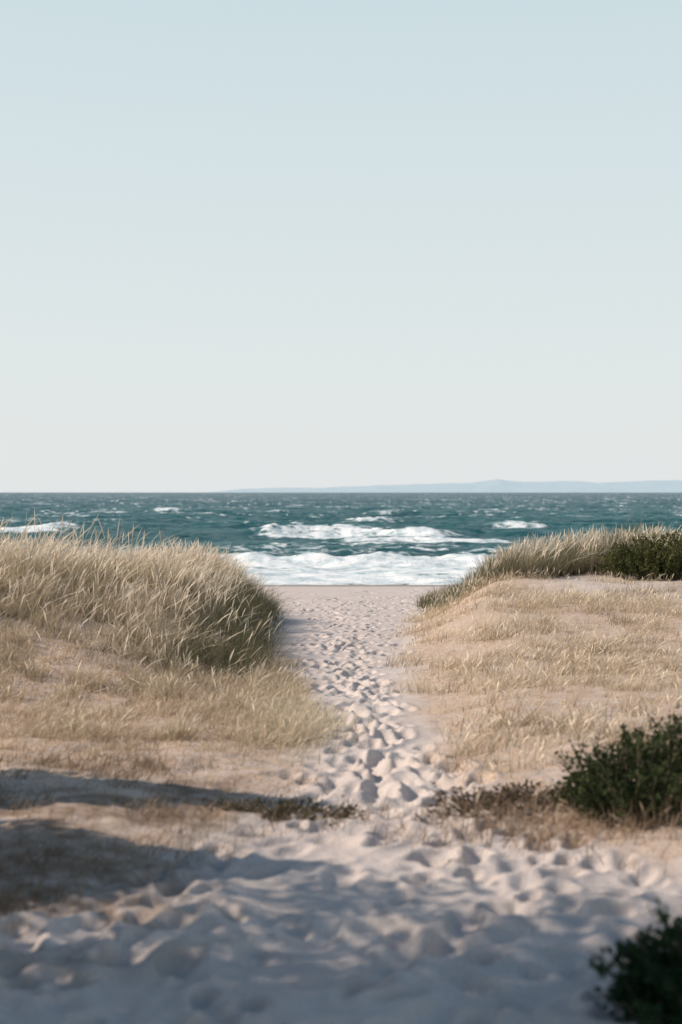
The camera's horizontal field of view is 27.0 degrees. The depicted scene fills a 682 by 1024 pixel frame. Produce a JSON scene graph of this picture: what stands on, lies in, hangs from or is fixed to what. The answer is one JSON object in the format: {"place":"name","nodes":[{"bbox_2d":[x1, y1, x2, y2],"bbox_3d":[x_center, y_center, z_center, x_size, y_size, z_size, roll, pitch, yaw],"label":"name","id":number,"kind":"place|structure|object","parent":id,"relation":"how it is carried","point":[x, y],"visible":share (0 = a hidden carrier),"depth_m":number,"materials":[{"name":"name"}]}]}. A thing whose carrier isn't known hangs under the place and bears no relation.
{"place":"outdoors","nodes":[
{"label":"outdoors","id":0,"kind":"place"},
{"bbox_2d":[0,562,429,932],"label":"dry grass","id":1,"kind":"structure","parent":0,"point":[284,715],"depth_m":10.16,"materials":[{"name":"beige plant"}]},
{"bbox_2d":[0,604,681,1023],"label":"sand footpath","id":2,"kind":"structure","parent":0,"point":[348,928],"depth_m":5.56,"materials":[{"name":"beige sand"}]},
{"bbox_2d":[35,776,681,886],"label":"dead grass","id":3,"kind":"structure","parent":2,"relation":"on","point":[539,840],"depth_m":6.97,"materials":[{"name":"brown plant"}]},
{"bbox_2d":[0,571,681,941],"bbox_3d":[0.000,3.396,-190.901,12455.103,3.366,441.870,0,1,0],"label":"sandy ground","id":4,"kind":"structure","parent":0,"point":[414,705],"depth_m":8.80,"materials":[{"name":"beige sand"}]},
{"bbox_2d":[0,508,321,714],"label":"dune grass","id":5,"kind":"structure","parent":4,"relation":"on","point":[97,563],"depth_m":15.09,"materials":[{"name":"beige plant"}]},
{"bbox_2d":[203,794,371,826],"bbox_3d":[-0.283,1.600,7.484,0.917,0.238,0.558,0,1,0],"label":"trailing weed","id":6,"kind":"object","parent":4,"relation":"on","point":[289,804],"visible":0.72,"depth_m":7.45,"materials":[{"name":"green plant"}]},
{"bbox_2d":[427,777,573,822],"bbox_3d":[0.924,1.539,7.505,0.952,0.262,0.647,0,1,0],"label":"trailing weed","id":7,"kind":"object","parent":4,"relation":"on","point":[511,794],"visible":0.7,"depth_m":7.50,"materials":[{"name":"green plant"}]},
{"bbox_2d":[370,565,681,784],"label":"meadow grass","id":8,"kind":"structure","parent":4,"relation":"on","point":[601,666],"depth_m":14.35,"materials":[{"name":"beige plant"}]},
{"bbox_2d":[413,517,681,613],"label":"beach grass","id":9,"kind":"structure","parent":4,"relation":"on","point":[573,555],"depth_m":25.96,"materials":[{"name":"beige plant"}]},
{"bbox_2d":[550,704,681,827],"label":"green shrub","id":10,"kind":"object","parent":4,"relation":"on","point":[659,773],"visible":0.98,"depth_m":7.03,"materials":[{"name":"green plant"}]},
{"bbox_2d":[588,893,681,1023],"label":"green shrub","id":11,"kind":"object","parent":4,"relation":"on","point":[648,983],"visible":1,"depth_m":4.46,"materials":[{"name":"green plant"}]},
{"bbox_2d":[595,529,681,580],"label":"green shrub","id":12,"kind":"object","parent":4,"relation":"on","point":[653,562],"visible":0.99,"depth_m":24.76,"materials":[{"name":"green plant"}]},
{"bbox_2d":[0,492,681,584],"bbox_3d":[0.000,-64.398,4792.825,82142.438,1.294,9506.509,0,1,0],"label":"sea","id":13,"kind":"structure","parent":0,"point":[360,538],"depth_m":105.52,"materials":[{"name":"liquid"}]},
{"bbox_2d":[0,0,681,492],"label":"sky","id":14,"kind":"structure","parent":0,"point":[245,244],"materials":[{"name":"blue"}]},
{"bbox_2d":[250,585,451,606],"bbox_3d":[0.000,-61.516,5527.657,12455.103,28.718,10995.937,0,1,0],"label":"beach","id":15,"kind":"structure","parent":0,"point":[349,595],"depth_m":36.80,"materials":[{"name":"beige sand"}]},
{"bbox_2d":[207,479,681,492],"bbox_3d":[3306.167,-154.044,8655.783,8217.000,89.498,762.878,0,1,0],"label":"distant hills","id":16,"kind":"structure","parent":0,"point":[648,486],"depth_m":8406.33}
]}

